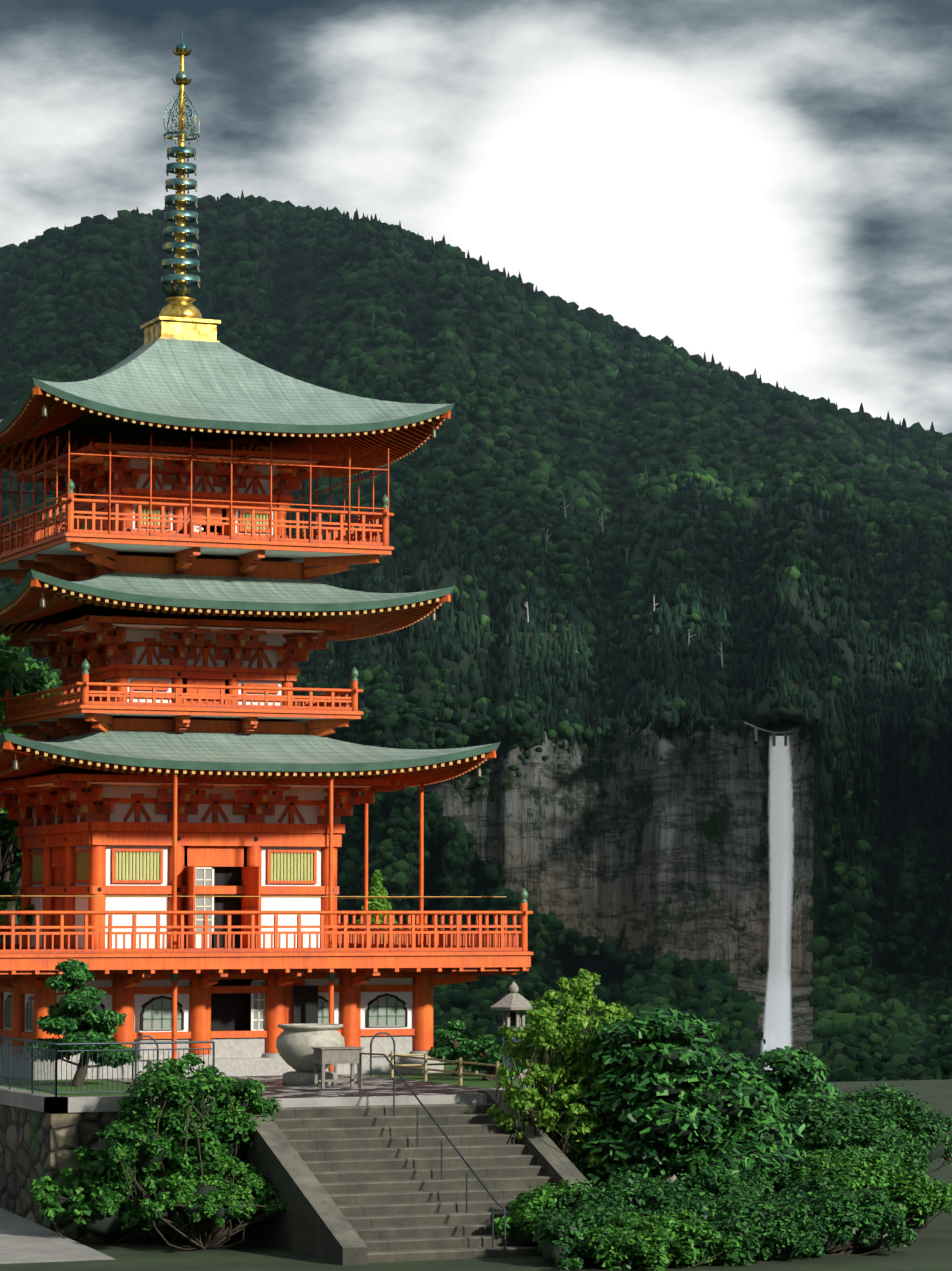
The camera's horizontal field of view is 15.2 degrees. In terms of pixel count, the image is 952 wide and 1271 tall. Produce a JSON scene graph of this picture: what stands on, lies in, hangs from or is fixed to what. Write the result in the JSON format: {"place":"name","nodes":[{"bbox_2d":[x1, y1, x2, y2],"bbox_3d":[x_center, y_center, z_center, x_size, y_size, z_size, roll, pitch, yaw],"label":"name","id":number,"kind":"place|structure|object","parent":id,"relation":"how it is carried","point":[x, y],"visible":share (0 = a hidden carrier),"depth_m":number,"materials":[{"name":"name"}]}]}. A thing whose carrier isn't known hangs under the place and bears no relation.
{"place":"outdoors","nodes":[
{"label":"outdoors","id":0,"kind":"place"},
{"bbox_2d":[0,190,951,1081],"bbox_3d":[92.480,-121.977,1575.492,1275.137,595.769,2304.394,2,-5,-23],"label":"mountain terrain","id":1,"kind":"structure","parent":0,"point":[648,855],"depth_m":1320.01,"materials":[{"name":"green plant"}]},
{"bbox_2d":[0,196,951,1081],"bbox_3d":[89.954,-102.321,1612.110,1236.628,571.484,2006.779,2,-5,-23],"label":"forest trees","id":2,"kind":"object","parent":1,"relation":"on","point":[902,698],"visible":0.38,"depth_m":1466.58,"materials":[{"name":"green plant"}]},
{"bbox_2d":[524,500,722,668],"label":"dead tree snags","id":3,"kind":"object","parent":1,"relation":"on","point":[627,550],"visible":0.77,"depth_m":1671.91,"materials":[{"name":"grey wood"}]},
{"bbox_2d":[744,722,799,745],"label":"shimenawa rope","id":4,"kind":"object","parent":1,"relation":"on","point":[773,736],"visible":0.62,"depth_m":1313.30,"materials":[{"name":"brown fabric"}]},
{"bbox_2d":[760,736,794,1070],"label":"waterfall","id":5,"kind":"structure","parent":1,"relation":"on","point":[777,1024],"depth_m":1292.41,"materials":[{"name":"liquid"}]},
{"bbox_2d":[0,1059,951,1270],"bbox_3d":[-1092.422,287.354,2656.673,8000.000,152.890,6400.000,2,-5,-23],"label":"ground","id":6,"kind":"structure","parent":0,"point":[43,1133],"depth_m":73.56,"materials":[{"name":"soil"}]},
{"bbox_2d":[0,879,20,903],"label":"maple tree","id":7,"kind":"object","parent":6,"relation":"on","point":[7,888],"visible":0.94,"depth_m":98.73,"materials":[{"name":"green plant"}]},
{"bbox_2d":[0,836,21,941],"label":"maple tree","id":8,"kind":"object","parent":6,"relation":"on","point":[15,904],"depth_m":120.72,"materials":[{"name":"green plant"}]},
{"bbox_2d":[0,692,34,925],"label":"maple tree","id":9,"kind":"object","parent":6,"relation":"on","point":[29,908],"visible":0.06,"depth_m":90.63,"materials":[{"name":"green plant"}]},
{"bbox_2d":[0,689,48,943],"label":"maple tree","id":10,"kind":"object","parent":6,"relation":"on","point":[9,860],"visible":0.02,"depth_m":110.01,"materials":[{"name":"green plant"}]},
{"bbox_2d":[0,633,54,865],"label":"maple tree","id":11,"kind":"object","parent":6,"relation":"on","point":[13,668],"visible":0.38,"depth_m":101.95,"materials":[{"name":"green plant"}]},
{"bbox_2d":[0,648,62,880],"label":"maple tree","id":12,"kind":"object","parent":6,"relation":"on","point":[54,677],"depth_m":119.51,"materials":[{"name":"green plant"}]},
{"bbox_2d":[24,959,141,1085],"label":"garden pine","id":13,"kind":"object","parent":6,"relation":"on","point":[71,1017],"visible":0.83,"depth_m":79.21,"materials":[{"name":"green plant"}]},
{"bbox_2d":[27,1145,207,1244],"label":"wall foot shrub","id":14,"kind":"object","parent":6,"relation":"on","point":[108,1218],"visible":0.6,"depth_m":71.83,"materials":[{"name":"green plant"}]},
{"bbox_2d":[80,1052,282,1241],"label":"camellia bush","id":15,"kind":"object","parent":6,"relation":"on","point":[145,1153],"visible":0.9,"depth_m":72.23,"materials":[{"name":"green plant"}]},
{"bbox_2d":[139,1156,286,1250],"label":"azalea mounds","id":16,"kind":"object","parent":6,"relation":"on","point":[218,1200],"visible":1,"depth_m":70.91,"materials":[{"name":"green plant"}]},
{"bbox_2d":[0,1033,530,1096],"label":"steel fences","id":17,"kind":"object","parent":6,"relation":"on","point":[56,1051],"visible":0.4,"depth_m":74.70,"materials":[{"name":"metal"}]},
{"bbox_2d":[0,31,532,1079],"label":"pagoda","id":18,"kind":"object","parent":6,"relation":"on","point":[178,777],"visible":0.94,"depth_m":86.76,"materials":[{"name":"paint"}]},
{"bbox_2d":[276,1023,344,1085],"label":"incense urn","id":19,"kind":"object","parent":6,"relation":"on","point":[295,1043],"visible":0.92,"depth_m":79.51,"materials":[{"name":"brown stone"}]},
{"bbox_2d":[132,1032,505,1255],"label":"steel handrails","id":20,"kind":"object","parent":6,"relation":"on","point":[433,1119],"visible":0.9,"depth_m":73.31,"materials":[{"name":"metal"}]},
{"bbox_2d":[311,1047,364,1088],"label":"offering table","id":21,"kind":"object","parent":6,"relation":"on","point":[322,1056],"visible":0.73,"depth_m":78.74,"materials":[{"name":"grey stone"}]},
{"bbox_2d":[356,869,398,943],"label":"young cedar","id":22,"kind":"object","parent":6,"relation":"on","point":[377,903],"visible":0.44,"depth_m":108.45,"materials":[{"name":"green plant"}]},
{"bbox_2d":[231,1090,591,1264],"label":"stone stairs","id":23,"kind":"structure","parent":6,"relation":"on","point":[359,1185],"depth_m":71.92,"materials":[{"name":"stone"}]},
{"bbox_2d":[389,1051,504,1089],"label":"bamboo fence","id":24,"kind":"object","parent":6,"relation":"on","point":[425,1064],"visible":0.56,"depth_m":81.70,"materials":[{"name":"wood"}]},
{"bbox_2d":[426,1020,487,1076],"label":"garden pine","id":25,"kind":"object","parent":6,"relation":"on","point":[454,1037],"visible":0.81,"depth_m":83.97,"materials":[{"name":"green plant"}]},
{"bbox_2d":[462,1033,525,1080],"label":"garden pine","id":26,"kind":"object","parent":6,"relation":"on","point":[485,1048],"visible":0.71,"depth_m":81.95,"materials":[{"name":"green plant"}]},
{"bbox_2d":[490,981,531,1077],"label":"stone lantern","id":27,"kind":"object","parent":6,"relation":"on","point":[513,1005],"visible":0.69,"depth_m":83.56,"materials":[{"name":"stone"}]},
{"bbox_2d":[525,1015,556,1064],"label":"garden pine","id":28,"kind":"object","parent":6,"relation":"on","point":[528,1022],"visible":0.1,"depth_m":85.13,"materials":[{"name":"green plant"}]},
{"bbox_2d":[490,1178,603,1245],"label":"clipped mound","id":29,"kind":"object","parent":6,"relation":"on","point":[527,1208],"visible":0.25,"depth_m":69.84,"materials":[{"name":"green plant"}]},
{"bbox_2d":[486,968,636,1190],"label":"young leaf shrub","id":30,"kind":"object","parent":6,"relation":"on","point":[564,1122],"visible":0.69,"depth_m":74.75,"materials":[{"name":"green plant"}]},
{"bbox_2d":[530,1205,630,1269],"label":"clipped mound","id":31,"kind":"object","parent":6,"relation":"on","point":[562,1240],"visible":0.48,"depth_m":67.47,"materials":[{"name":"green plant"}]},
{"bbox_2d":[531,1170,728,1235],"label":"clipped mound","id":32,"kind":"object","parent":6,"relation":"on","point":[644,1196],"visible":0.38,"depth_m":69.68,"materials":[{"name":"green plant"}]},
{"bbox_2d":[582,1209,743,1270],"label":"clipped mound","id":33,"kind":"object","parent":6,"relation":"on","point":[640,1241],"visible":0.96,"depth_m":67.08,"materials":[{"name":"green plant"}]},
{"bbox_2d":[569,1008,811,1191],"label":"broadleaf evergreen shrub","id":34,"kind":"object","parent":6,"relation":"on","point":[676,1092],"visible":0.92,"depth_m":73.62,"materials":[{"name":"leaves"},{"name":"bark"}]},
{"bbox_2d":[651,1165,778,1220],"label":"clipped mound","id":35,"kind":"object","parent":6,"relation":"on","point":[719,1182],"visible":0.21,"depth_m":70.62,"materials":[{"name":"green plant"}]},
{"bbox_2d":[661,1191,826,1266],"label":"clipped mound","id":36,"kind":"object","parent":6,"relation":"on","point":[740,1219],"visible":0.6,"depth_m":68.31,"materials":[{"name":"green plant"}]},
{"bbox_2d":[684,1093,812,1172],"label":"clipped mound","id":37,"kind":"object","parent":6,"relation":"on","point":[695,1144],"visible":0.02,"depth_m":76.45,"materials":[{"name":"green plant"}]},
{"bbox_2d":[702,1157,811,1195],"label":"clipped mound","id":38,"kind":"object","parent":6,"relation":"on","point":[770,1181],"visible":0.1,"depth_m":72.48,"materials":[{"name":"green plant"}]},
{"bbox_2d":[743,1046,901,1128],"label":"shrub","id":39,"kind":"object","parent":6,"relation":"on","point":[793,1077],"visible":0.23,"depth_m":79.46,"materials":[{"name":"leaves"},{"name":"bark"}]},
{"bbox_2d":[746,1175,917,1258],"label":"clipped mound","id":40,"kind":"object","parent":6,"relation":"on","point":[853,1220],"visible":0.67,"depth_m":69.53,"materials":[{"name":"green plant"}]},
{"bbox_2d":[773,1095,934,1175],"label":"clipped mound","id":41,"kind":"object","parent":6,"relation":"on","point":[843,1127],"visible":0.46,"depth_m":75.91,"materials":[{"name":"green plant"}]},
{"bbox_2d":[770,1146,951,1242],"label":"clipped mound","id":42,"kind":"object","parent":6,"relation":"on","point":[916,1197],"visible":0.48,"depth_m":72.22,"materials":[{"name":"green plant"}]},
{"bbox_2d":[808,1083,951,1180],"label":"clipped mound","id":43,"kind":"object","parent":6,"relation":"on","point":[915,1119],"visible":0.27,"depth_m":81.55,"materials":[{"name":"green plant"}]},
{"bbox_2d":[0,0,951,434],"label":"sky","id":44,"kind":"structure","parent":0,"point":[765,186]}
]}

